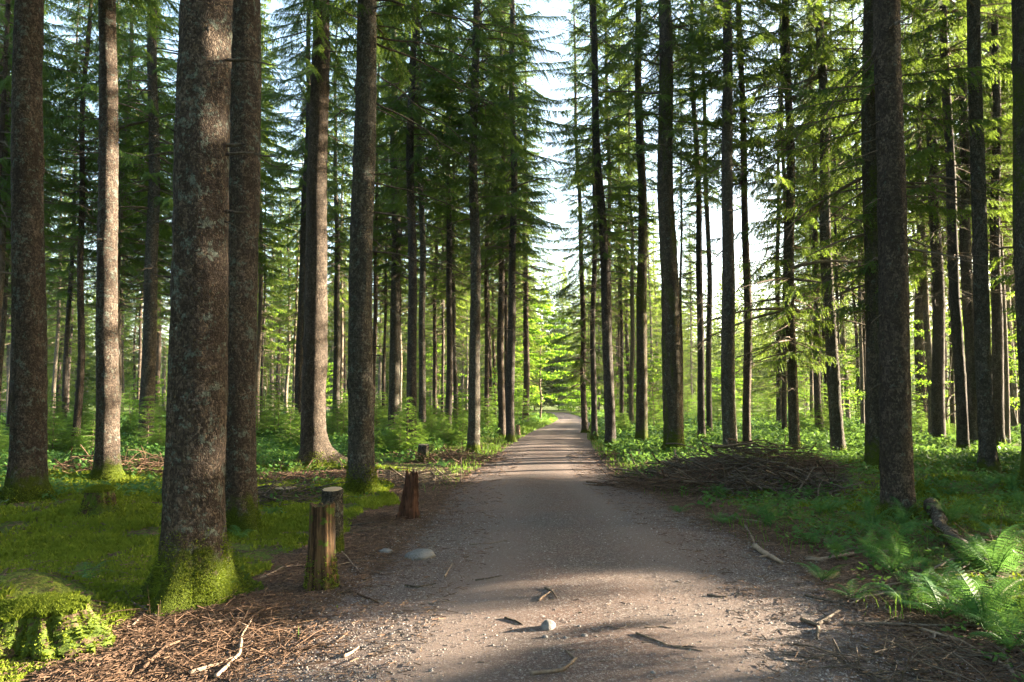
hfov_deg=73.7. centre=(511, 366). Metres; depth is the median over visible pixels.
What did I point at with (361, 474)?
spruce tree
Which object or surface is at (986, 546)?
fern
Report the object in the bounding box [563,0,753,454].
spruce tree
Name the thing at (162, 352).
spruce tree
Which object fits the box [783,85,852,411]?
spruce tree
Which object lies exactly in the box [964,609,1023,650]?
fern
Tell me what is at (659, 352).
spruce tree
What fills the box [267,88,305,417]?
spruce tree
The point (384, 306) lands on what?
spruce tree
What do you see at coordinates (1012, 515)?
fern
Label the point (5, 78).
spruce tree
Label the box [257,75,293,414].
spruce tree
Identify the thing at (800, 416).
young spruce
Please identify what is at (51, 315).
spruce tree
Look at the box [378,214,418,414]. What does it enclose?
spruce tree
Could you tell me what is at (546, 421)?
grass
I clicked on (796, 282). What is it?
spruce tree
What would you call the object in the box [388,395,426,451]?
young spruce
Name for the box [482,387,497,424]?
young spruce
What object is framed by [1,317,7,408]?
spruce tree
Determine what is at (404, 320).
spruce tree
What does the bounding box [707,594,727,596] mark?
fallen branch
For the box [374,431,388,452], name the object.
young spruce
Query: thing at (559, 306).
spruce tree
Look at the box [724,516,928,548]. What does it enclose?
brushwood
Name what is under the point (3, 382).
spruce tree
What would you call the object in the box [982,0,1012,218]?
spruce tree
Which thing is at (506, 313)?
spruce tree
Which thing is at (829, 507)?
fern
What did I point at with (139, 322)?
spruce tree
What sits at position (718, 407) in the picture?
young spruce
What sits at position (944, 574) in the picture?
fern
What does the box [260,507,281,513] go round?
fern
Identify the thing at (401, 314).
spruce tree
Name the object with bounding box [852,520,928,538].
fern
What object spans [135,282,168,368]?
spruce tree
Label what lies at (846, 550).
fallen branch
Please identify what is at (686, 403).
young spruce
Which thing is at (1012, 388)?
beech tree
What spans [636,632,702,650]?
fallen branch
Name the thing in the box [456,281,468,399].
spruce tree
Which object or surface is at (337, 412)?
young spruce
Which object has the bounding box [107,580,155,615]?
fallen branch
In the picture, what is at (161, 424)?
young spruce
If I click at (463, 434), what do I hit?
young spruce
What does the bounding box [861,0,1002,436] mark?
spruce tree
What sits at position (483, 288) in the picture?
spruce tree
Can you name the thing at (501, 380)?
spruce tree
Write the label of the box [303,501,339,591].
tree stump
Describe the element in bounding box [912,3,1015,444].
spruce tree
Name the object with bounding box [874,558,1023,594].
fallen branch
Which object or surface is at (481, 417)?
young spruce
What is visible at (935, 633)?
fallen branch
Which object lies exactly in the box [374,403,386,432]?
young spruce
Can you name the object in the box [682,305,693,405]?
spruce tree
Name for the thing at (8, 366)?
spruce tree
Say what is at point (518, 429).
tree stump
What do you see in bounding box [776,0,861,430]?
spruce tree
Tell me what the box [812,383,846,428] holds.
young spruce
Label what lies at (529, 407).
young spruce
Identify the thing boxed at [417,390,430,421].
young spruce
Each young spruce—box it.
[0,410,6,429]
[0,416,8,451]
[0,424,9,449]
[47,405,61,452]
[47,413,76,454]
[48,393,64,418]
[48,396,71,437]
[53,427,90,455]
[61,407,85,433]
[63,397,90,426]
[67,407,95,439]
[69,394,93,422]
[72,417,95,450]
[81,413,94,435]
[83,394,95,433]
[120,393,128,416]
[120,411,137,432]
[120,421,132,432]
[121,379,136,416]
[124,424,137,440]
[127,394,164,443]
[145,427,165,448]
[154,397,165,426]
[154,397,165,429]
[155,423,165,433]
[256,394,269,437]
[259,380,289,425]
[259,387,273,413]
[259,410,272,434]
[264,394,289,432]
[268,393,281,416]
[271,402,300,441]
[274,420,291,435]
[276,409,293,428]
[284,391,294,420]
[284,412,300,444]
[284,415,300,439]
[326,400,345,430]
[326,405,347,434]
[326,416,336,429]
[328,379,347,417]
[328,400,345,428]
[328,403,347,436]
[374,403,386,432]
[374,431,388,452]
[375,392,388,418]
[377,415,405,447]
[379,398,399,428]
[385,397,425,448]
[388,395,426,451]
[388,425,410,451]
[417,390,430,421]
[417,422,432,443]
[419,419,432,439]
[425,420,439,430]
[426,397,441,423]
[426,405,434,423]
[426,408,455,441]
[431,417,451,443]
[432,383,452,420]
[436,418,459,446]
[446,411,467,447]
[452,389,468,427]
[452,390,467,427]
[454,411,484,447]
[467,385,493,421]
[480,398,497,433]
[480,414,487,433]
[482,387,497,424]
[482,407,495,433]
[489,378,497,423]
[514,375,533,418]
[514,387,540,420]
[514,389,532,426]
[614,378,628,418]
[615,402,621,427]
[616,413,634,429]
[616,414,631,431]
[648,396,662,426]
[649,390,662,423]
[683,386,696,415]
[683,387,695,420]
[689,399,705,423]
[712,387,721,420]
[712,389,721,421]
[712,395,721,421]
[735,401,740,420]
[740,384,762,416]
[751,389,764,416]
[753,379,775,419]
[763,399,775,419]
[798,373,813,417]
[799,411,808,427]
[806,384,844,431]
[811,404,829,431]
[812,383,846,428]
[850,399,856,417]
[911,384,927,428]
[912,408,927,433]
[912,416,923,430]
[946,421,954,437]
[946,423,955,432]
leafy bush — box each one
[120,376,166,419]
[467,367,532,416]
[554,390,603,412]
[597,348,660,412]
[684,358,764,416]
[754,354,846,416]
[823,348,859,417]
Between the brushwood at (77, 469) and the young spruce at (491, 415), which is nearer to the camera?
the brushwood at (77, 469)
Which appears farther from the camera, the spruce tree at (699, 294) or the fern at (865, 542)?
the spruce tree at (699, 294)
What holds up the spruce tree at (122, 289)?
on the ground at (44, 582)
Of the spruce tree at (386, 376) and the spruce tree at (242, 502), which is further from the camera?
the spruce tree at (386, 376)
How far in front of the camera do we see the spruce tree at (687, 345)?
128.67 m
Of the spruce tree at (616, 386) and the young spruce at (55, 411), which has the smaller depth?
the young spruce at (55, 411)
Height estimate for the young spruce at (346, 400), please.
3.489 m
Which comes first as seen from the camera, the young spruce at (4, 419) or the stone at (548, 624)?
the stone at (548, 624)
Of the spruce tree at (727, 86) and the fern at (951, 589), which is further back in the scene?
the spruce tree at (727, 86)
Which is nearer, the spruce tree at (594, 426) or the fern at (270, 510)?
the fern at (270, 510)
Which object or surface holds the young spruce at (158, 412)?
on the ground at (44, 582)
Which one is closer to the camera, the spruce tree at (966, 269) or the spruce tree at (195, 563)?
the spruce tree at (195, 563)
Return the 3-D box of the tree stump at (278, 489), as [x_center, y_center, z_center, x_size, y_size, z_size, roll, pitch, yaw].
[-3.480,1.992,10.492,0.470,0.254,0.469,0,-3,0]
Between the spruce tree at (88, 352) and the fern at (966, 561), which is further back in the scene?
the spruce tree at (88, 352)
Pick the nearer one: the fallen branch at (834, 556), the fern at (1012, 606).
the fern at (1012, 606)
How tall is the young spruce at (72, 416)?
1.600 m
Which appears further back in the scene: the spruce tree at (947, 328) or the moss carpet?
the spruce tree at (947, 328)
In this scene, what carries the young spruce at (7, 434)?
on the ground at (44, 582)
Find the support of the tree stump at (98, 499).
on the ground at (44, 582)
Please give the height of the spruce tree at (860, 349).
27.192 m
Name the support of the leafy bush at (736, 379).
on the ground at (44, 582)
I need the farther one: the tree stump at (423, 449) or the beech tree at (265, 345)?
the beech tree at (265, 345)
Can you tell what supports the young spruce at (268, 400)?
on the ground at (44, 582)
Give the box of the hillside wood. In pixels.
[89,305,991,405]
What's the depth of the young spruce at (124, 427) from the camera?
26.69 m
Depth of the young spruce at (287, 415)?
21.92 m
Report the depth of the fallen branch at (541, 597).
5.20 m
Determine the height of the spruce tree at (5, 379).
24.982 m
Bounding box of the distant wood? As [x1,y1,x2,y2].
[1,241,823,408]
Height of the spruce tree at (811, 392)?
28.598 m
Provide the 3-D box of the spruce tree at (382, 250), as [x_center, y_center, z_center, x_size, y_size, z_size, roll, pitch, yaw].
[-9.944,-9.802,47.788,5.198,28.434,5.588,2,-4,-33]
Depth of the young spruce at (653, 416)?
35.19 m
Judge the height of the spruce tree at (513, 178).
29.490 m
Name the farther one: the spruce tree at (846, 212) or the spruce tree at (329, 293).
the spruce tree at (329, 293)
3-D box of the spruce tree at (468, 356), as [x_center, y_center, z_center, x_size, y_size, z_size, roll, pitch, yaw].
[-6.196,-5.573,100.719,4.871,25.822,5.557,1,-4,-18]
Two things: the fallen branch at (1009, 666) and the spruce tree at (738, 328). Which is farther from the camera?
the spruce tree at (738, 328)
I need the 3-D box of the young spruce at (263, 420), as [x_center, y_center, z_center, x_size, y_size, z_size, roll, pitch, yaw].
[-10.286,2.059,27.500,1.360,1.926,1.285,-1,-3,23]
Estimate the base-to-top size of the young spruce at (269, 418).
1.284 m
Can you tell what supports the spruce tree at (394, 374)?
on the ground at (44, 582)
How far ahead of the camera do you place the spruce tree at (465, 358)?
92.75 m
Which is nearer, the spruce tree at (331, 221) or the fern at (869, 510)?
the fern at (869, 510)
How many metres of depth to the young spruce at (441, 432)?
23.23 m
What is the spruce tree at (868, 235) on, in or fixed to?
on the ground at (44, 582)
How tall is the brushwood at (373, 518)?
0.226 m
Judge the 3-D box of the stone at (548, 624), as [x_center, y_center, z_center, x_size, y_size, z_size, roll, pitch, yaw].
[0.236,1.702,4.489,0.098,0.075,0.118,-1,-3,19]
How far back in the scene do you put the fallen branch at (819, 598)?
5.22 m
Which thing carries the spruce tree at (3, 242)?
on the ground at (44, 582)
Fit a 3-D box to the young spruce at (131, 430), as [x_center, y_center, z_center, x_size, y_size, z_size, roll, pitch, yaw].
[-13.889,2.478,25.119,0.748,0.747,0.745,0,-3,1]
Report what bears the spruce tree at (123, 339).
on the ground at (44, 582)
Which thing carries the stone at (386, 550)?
on the gravel path
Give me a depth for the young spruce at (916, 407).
33.42 m
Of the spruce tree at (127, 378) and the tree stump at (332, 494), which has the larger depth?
the spruce tree at (127, 378)
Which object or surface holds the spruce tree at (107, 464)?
on the ground at (44, 582)
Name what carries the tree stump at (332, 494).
on the ground at (44, 582)
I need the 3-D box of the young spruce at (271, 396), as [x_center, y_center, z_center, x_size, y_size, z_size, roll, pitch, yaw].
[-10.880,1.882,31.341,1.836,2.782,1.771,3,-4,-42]
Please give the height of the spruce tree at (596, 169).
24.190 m
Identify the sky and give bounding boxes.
[2,0,990,371]
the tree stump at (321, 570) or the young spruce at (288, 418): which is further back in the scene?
the young spruce at (288, 418)
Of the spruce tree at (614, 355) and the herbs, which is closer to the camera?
the herbs
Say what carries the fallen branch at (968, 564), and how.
on the ground at (44, 582)
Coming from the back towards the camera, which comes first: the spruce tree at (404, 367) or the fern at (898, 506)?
the spruce tree at (404, 367)
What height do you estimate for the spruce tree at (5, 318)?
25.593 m
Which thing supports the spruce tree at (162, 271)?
on the ground at (44, 582)
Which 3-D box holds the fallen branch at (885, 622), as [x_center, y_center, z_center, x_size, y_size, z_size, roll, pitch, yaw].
[2.830,1.734,4.639,1.113,0.055,0.251,0,-3,2]
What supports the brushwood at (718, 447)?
on the ground at (44, 582)
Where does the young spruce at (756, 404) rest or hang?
on the ground at (44, 582)
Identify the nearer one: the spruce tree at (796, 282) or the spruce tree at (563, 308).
the spruce tree at (796, 282)
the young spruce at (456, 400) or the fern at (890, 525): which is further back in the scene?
the young spruce at (456, 400)
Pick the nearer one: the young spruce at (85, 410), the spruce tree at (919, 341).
the young spruce at (85, 410)
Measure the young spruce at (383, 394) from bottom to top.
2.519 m
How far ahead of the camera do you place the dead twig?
4.12 m
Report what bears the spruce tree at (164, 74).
on the ground at (44, 582)
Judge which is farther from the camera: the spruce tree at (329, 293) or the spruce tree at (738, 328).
the spruce tree at (738, 328)
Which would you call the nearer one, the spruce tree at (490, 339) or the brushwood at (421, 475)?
the brushwood at (421, 475)
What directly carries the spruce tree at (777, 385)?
on the ground at (44, 582)
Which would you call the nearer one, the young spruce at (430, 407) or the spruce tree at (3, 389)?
the young spruce at (430, 407)
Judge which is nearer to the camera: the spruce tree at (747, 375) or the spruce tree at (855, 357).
the spruce tree at (747, 375)
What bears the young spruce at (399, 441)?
on the ground at (44, 582)
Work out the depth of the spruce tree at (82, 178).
24.34 m
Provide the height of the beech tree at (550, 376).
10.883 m
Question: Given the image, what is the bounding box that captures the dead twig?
[128,647,155,648]
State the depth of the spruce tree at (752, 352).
120.05 m
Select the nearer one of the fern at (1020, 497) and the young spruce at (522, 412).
the fern at (1020, 497)
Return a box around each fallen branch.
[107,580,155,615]
[141,638,195,668]
[188,655,235,674]
[206,617,244,625]
[214,619,251,677]
[260,564,302,578]
[338,585,378,602]
[339,551,360,572]
[342,646,358,657]
[404,583,435,587]
[475,575,501,580]
[504,617,522,624]
[529,649,576,674]
[538,590,551,600]
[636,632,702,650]
[644,626,670,627]
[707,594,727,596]
[744,525,766,543]
[751,543,783,563]
[799,610,838,626]
[802,549,891,559]
[804,594,855,608]
[809,545,870,562]
[816,625,819,638]
[846,616,1016,627]
[850,591,909,603]
[859,601,896,610]
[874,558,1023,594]
[920,627,1020,673]
[936,561,1002,575]
[1002,628,1023,675]
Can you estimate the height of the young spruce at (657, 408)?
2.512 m
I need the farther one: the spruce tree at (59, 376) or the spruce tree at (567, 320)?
the spruce tree at (567, 320)
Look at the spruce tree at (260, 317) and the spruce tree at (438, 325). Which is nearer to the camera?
the spruce tree at (260, 317)
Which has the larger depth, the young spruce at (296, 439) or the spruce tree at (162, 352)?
the spruce tree at (162, 352)
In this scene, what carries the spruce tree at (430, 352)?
on the ground at (44, 582)
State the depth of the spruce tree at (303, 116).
27.18 m
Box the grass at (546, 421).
[57,411,1023,663]
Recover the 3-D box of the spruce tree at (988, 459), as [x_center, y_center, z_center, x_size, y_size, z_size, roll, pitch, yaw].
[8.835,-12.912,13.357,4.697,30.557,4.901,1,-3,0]
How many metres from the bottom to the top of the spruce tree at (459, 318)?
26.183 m
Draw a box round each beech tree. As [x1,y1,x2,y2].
[257,298,293,411]
[291,357,347,412]
[399,343,481,412]
[482,290,599,417]
[616,352,686,420]
[841,307,1019,431]
[915,291,1019,429]
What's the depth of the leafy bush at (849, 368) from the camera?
43.87 m
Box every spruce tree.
[0,0,62,504]
[0,0,94,346]
[0,0,95,336]
[0,4,89,429]
[0,7,73,292]
[0,14,69,427]
[1,8,73,380]
[1,313,7,412]
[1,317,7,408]
[1,323,7,407]
[1,337,6,405]
[3,277,10,381]
[4,0,172,439]
[4,282,10,416]
[5,223,62,401]
[6,18,68,346]
[8,193,57,305]
[43,0,97,421]
[44,0,178,482]
[44,1,177,411]
[45,0,170,325]
[45,53,95,410]
[46,196,58,364]
[46,252,61,407]
[47,170,90,411]
[47,255,67,387]
[48,200,94,412]
[50,201,85,384]
[51,1,160,359]
[56,281,95,405]
[57,0,178,442]
[73,290,128,404]
[82,297,93,411]
[88,275,120,337]
[95,27,142,355]
[120,4,175,353]
[120,250,143,414]
[121,28,174,362]
[121,85,169,414]
[122,211,170,413]
[124,46,171,365]
[124,251,142,411]
[124,303,136,408]
[124,311,137,404]
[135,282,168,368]
[137,0,281,616]
[140,70,176,324]
[144,7,303,284]
[144,50,177,342]
[158,122,171,336]
[160,257,169,384]
[160,337,167,409]
[225,0,261,533]
[256,0,298,429]
[256,0,300,380]
[257,5,302,328]
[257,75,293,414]
[257,117,275,321]
[257,263,286,409]
[260,0,355,433]
[260,0,422,472]
[263,141,294,408]
[263,174,299,401]
[263,198,287,409]
[265,273,291,398]
[266,142,299,413]
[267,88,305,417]
[280,342,285,394]
[281,198,299,411]
[283,0,527,494]
[286,5,380,418]
[295,70,349,329]
[298,118,346,377]
[327,2,422,423]
[327,195,349,410]
[327,276,346,411]
[327,297,346,362]
[328,0,506,452]
[328,82,352,401]
[328,250,348,401]
[333,1,452,427]
[340,121,405,351]
[343,258,348,375]
[346,0,469,429]
[372,60,419,419]
[372,143,402,386]
[372,272,389,406]
[373,20,439,382]
[376,273,389,410]
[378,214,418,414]
[378,247,407,342]
[380,0,562,453]
[387,243,437,405]
[392,0,504,427]
[401,120,440,371]
[402,25,479,413]
[402,274,437,408]
[405,238,468,405]
[406,247,445,410]
[417,0,481,374]
[417,235,446,404]
[417,296,445,406]
[418,211,465,369]
[425,21,483,419]
[425,43,468,411]
[426,169,469,414]
[426,305,445,407]
[432,0,541,434]
[432,196,469,371]
[451,0,585,441]
[455,0,554,437]
[456,166,517,405]
[456,270,469,410]
[456,272,484,403]
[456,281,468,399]
[457,210,470,408]
[459,317,484,388]
[460,19,546,349]
[460,136,497,373]
[478,2,555,414]
[480,85,498,413]
[480,269,496,383]
[480,305,497,407]
[491,241,534,403]
[493,20,565,420]
[495,179,554,401]
[495,222,543,410]
[515,199,546,408]
[533,274,545,410]
[536,0,635,439]
[537,0,629,432]
[540,0,645,450]
[548,268,570,409]
[559,0,651,360]
[559,276,569,409]
[563,0,717,448]
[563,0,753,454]
[564,263,573,407]
[576,276,600,409]
[586,254,615,411]
[587,278,603,407]
[590,80,654,409]
[596,0,649,419]
[596,265,625,407]
[599,229,629,410]
[606,4,658,426]
[612,23,655,414]
[612,270,629,386]
[612,282,635,403]
[619,0,771,440]
[623,199,662,407]
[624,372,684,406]
[634,191,685,406]
[635,251,659,389]
[645,0,799,451]
[647,267,661,390]
[650,17,721,420]
[652,295,688,401]
[653,0,751,434]
[673,0,825,447]
[682,192,711,409]
[682,232,705,408]
[682,285,696,410]
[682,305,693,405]
[683,281,696,409]
[683,287,705,409]
[691,0,864,450]
[719,23,821,421]
[721,0,863,450]
[734,0,819,430]
[735,292,742,373]
[738,266,764,411]
[751,0,1012,472]
[760,281,775,405]
[773,287,809,408]
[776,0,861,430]
[780,25,820,416]
[781,164,840,393]
[782,38,855,415]
[782,82,843,417]
[783,0,947,518]
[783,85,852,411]
[794,0,863,382]
[797,306,822,409]
[800,66,858,417]
[802,325,823,403]
[818,26,865,404]
[819,0,865,424]
[820,134,857,416]
[831,7,861,418]
[839,303,858,407]
[840,25,861,347]
[841,2,927,327]
[845,284,913,408]
[851,0,1001,444]
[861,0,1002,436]
[901,0,1011,453]
[901,3,946,427]
[901,26,929,394]
[902,0,1012,444]
[903,17,946,364]
[904,1,988,429]
[904,122,947,413]
[909,161,961,419]
[909,257,915,409]
[910,140,991,418]
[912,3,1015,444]
[915,0,1023,487]
[916,41,1013,348]
[928,0,1013,446]
[939,6,1017,429]
[940,0,1016,350]
[949,0,1012,476]
[972,109,1015,422]
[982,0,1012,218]
[983,22,1013,300]
[988,6,1020,423]
[988,165,1016,341]
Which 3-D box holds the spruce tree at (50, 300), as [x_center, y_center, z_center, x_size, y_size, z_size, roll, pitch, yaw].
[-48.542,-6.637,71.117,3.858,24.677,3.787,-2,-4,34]
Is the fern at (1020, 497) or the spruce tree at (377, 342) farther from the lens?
the spruce tree at (377, 342)
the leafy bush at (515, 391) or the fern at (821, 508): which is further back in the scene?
the leafy bush at (515, 391)
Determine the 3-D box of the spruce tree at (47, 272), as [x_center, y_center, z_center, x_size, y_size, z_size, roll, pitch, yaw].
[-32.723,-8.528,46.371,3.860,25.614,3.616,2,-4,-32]
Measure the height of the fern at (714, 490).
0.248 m
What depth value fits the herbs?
14.97 m
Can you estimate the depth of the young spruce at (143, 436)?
21.44 m
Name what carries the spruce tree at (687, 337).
on the ground at (44, 582)
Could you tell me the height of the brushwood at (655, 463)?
0.833 m
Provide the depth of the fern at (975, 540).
6.09 m
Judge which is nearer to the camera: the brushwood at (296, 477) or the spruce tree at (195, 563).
the spruce tree at (195, 563)
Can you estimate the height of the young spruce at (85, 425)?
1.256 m
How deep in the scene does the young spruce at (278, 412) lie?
27.82 m
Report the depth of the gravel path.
5.16 m
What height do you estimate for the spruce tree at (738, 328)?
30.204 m
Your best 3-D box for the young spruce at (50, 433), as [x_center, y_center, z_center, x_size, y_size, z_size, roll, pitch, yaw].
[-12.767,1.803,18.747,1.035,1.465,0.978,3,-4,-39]
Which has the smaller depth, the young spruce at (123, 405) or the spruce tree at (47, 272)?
the spruce tree at (47, 272)
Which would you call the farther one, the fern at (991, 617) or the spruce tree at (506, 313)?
the spruce tree at (506, 313)
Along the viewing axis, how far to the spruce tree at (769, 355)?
133.57 m
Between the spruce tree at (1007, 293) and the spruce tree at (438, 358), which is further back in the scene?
the spruce tree at (438, 358)
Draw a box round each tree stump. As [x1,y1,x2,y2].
[0,590,116,661]
[74,484,120,518]
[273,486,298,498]
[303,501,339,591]
[321,487,344,553]
[396,467,420,519]
[416,444,429,461]
[515,424,520,435]
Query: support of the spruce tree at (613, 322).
on the ground at (44, 582)
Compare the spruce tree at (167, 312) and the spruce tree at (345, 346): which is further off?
the spruce tree at (345, 346)
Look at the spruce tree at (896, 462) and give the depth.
8.59 m
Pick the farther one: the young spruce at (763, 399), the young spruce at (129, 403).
the young spruce at (129, 403)
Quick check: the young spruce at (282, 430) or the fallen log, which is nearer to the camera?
the fallen log
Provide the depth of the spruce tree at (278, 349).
66.44 m
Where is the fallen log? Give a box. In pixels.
[923,498,988,566]
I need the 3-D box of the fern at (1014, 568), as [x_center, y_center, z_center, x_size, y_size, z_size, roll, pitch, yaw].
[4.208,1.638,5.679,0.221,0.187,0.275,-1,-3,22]
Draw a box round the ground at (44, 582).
[0,330,1023,681]
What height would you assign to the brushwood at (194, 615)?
0.262 m
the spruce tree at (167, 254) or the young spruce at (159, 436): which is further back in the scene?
the spruce tree at (167, 254)
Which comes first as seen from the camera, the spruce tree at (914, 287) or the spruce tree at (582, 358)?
the spruce tree at (582, 358)
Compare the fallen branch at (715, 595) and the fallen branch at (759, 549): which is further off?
the fallen branch at (759, 549)
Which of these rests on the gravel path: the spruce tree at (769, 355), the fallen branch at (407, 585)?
the fallen branch at (407, 585)
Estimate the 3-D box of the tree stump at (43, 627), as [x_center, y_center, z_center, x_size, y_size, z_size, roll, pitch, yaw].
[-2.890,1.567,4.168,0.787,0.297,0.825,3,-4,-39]
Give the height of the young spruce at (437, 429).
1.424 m
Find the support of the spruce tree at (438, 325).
on the ground at (44, 582)
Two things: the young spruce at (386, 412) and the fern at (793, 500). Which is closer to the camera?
the fern at (793, 500)
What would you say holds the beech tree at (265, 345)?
on the ground at (44, 582)
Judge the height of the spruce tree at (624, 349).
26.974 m
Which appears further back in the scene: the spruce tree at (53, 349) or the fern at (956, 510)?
the spruce tree at (53, 349)
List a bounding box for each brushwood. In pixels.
[0,444,162,473]
[53,446,164,478]
[93,586,337,652]
[112,615,352,680]
[257,456,401,484]
[257,472,353,505]
[338,455,478,488]
[343,506,425,525]
[394,442,509,464]
[586,422,867,496]
[595,451,655,459]
[607,442,739,482]
[632,439,847,493]
[706,457,879,504]
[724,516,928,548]
[777,620,1023,681]
[875,515,1023,559]
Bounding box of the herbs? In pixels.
[0,411,1023,681]
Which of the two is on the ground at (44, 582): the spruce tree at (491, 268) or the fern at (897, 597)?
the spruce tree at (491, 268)
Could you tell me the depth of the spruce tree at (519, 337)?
85.38 m
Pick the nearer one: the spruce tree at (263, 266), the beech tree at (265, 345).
the beech tree at (265, 345)
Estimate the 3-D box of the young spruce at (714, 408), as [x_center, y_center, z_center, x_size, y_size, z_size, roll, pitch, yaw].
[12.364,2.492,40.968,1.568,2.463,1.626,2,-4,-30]
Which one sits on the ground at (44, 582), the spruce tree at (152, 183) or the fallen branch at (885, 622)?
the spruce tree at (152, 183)
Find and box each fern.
[58,560,116,578]
[227,525,257,537]
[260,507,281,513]
[435,458,450,466]
[668,503,694,512]
[708,512,743,523]
[710,483,734,497]
[745,502,776,516]
[755,504,779,525]
[779,493,807,506]
[792,531,826,543]
[797,561,843,580]
[809,497,839,515]
[821,496,849,512]
[821,534,852,553]
[825,579,884,598]
[840,517,879,535]
[846,499,897,523]
[848,530,889,559]
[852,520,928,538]
[860,494,879,507]
[862,544,933,573]
[870,582,950,606]
[876,528,921,564]
[887,497,928,518]
[891,505,919,526]
[891,571,1007,618]
[892,567,954,595]
[917,563,967,586]
[927,496,971,521]
[929,571,970,597]
[934,554,1023,630]
[936,482,963,494]
[940,589,1009,624]
[942,523,1023,576]
[942,551,969,564]
[952,535,1000,557]
[959,503,992,520]
[959,569,1023,611]
[962,609,1023,636]
[964,533,1001,554]
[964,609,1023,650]
[966,517,1022,537]
[970,605,1020,631]
[974,533,998,548]
[975,474,1004,487]
[978,521,1023,542]
[980,509,1022,521]
[992,473,1022,490]
[995,598,1023,612]
[998,491,1023,506]
[1005,553,1023,572]
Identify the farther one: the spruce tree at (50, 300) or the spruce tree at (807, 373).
the spruce tree at (807, 373)
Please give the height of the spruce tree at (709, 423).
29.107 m
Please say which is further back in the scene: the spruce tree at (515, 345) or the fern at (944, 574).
the spruce tree at (515, 345)
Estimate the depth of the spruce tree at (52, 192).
40.38 m
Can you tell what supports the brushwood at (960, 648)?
on the ground at (44, 582)
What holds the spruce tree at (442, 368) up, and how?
on the ground at (44, 582)
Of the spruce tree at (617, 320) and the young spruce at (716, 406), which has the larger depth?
the spruce tree at (617, 320)
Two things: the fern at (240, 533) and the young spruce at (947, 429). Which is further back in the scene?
the young spruce at (947, 429)
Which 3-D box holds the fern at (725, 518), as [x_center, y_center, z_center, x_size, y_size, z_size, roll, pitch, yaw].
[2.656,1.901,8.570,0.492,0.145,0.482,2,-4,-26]
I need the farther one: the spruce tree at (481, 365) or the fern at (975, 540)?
the spruce tree at (481, 365)
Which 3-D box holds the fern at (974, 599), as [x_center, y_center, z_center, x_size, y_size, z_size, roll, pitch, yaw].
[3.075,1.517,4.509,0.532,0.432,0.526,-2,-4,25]
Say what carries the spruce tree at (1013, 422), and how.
on the ground at (44, 582)
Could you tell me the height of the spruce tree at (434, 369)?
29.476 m
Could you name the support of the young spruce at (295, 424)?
on the ground at (44, 582)
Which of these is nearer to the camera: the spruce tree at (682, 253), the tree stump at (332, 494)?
the tree stump at (332, 494)
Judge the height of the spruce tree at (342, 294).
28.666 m
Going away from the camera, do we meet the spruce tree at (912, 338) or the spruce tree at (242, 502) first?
the spruce tree at (242, 502)
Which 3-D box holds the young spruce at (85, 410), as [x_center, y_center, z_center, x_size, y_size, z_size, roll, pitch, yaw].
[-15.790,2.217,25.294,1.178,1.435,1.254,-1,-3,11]
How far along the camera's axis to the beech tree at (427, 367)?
51.97 m
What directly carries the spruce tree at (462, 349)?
on the ground at (44, 582)
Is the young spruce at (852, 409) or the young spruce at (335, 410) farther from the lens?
the young spruce at (852, 409)
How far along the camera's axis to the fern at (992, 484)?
10.37 m
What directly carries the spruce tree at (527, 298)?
on the ground at (44, 582)
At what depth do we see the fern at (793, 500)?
9.41 m
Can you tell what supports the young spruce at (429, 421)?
on the ground at (44, 582)
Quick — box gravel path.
[132,412,1022,681]
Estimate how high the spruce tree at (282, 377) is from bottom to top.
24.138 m
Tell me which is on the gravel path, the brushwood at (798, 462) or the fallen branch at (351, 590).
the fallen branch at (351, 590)
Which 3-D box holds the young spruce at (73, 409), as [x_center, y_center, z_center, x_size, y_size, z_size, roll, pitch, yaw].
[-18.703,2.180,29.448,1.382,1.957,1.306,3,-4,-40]
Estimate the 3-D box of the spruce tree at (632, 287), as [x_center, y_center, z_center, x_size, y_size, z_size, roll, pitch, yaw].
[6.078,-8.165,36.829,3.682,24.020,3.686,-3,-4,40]
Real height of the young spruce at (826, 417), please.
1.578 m
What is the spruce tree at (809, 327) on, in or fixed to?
on the ground at (44, 582)
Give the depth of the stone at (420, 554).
6.61 m
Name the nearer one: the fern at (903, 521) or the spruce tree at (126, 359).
the fern at (903, 521)
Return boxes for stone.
[378,548,392,552]
[404,549,434,559]
[541,619,555,630]
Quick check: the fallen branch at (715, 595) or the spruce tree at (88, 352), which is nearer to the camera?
the fallen branch at (715, 595)
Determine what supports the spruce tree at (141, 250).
on the ground at (44, 582)
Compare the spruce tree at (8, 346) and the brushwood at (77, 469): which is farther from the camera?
the spruce tree at (8, 346)
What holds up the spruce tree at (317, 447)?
on the ground at (44, 582)
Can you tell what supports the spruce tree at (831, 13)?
on the ground at (44, 582)
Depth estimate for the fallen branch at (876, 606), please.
5.02 m
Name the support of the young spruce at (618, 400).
on the ground at (44, 582)
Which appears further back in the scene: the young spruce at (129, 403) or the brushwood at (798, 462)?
the young spruce at (129, 403)
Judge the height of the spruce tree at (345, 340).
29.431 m
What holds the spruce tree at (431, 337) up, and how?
on the ground at (44, 582)
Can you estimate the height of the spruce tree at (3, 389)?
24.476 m
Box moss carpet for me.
[0,458,1023,681]
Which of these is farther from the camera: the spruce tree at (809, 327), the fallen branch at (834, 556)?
the spruce tree at (809, 327)

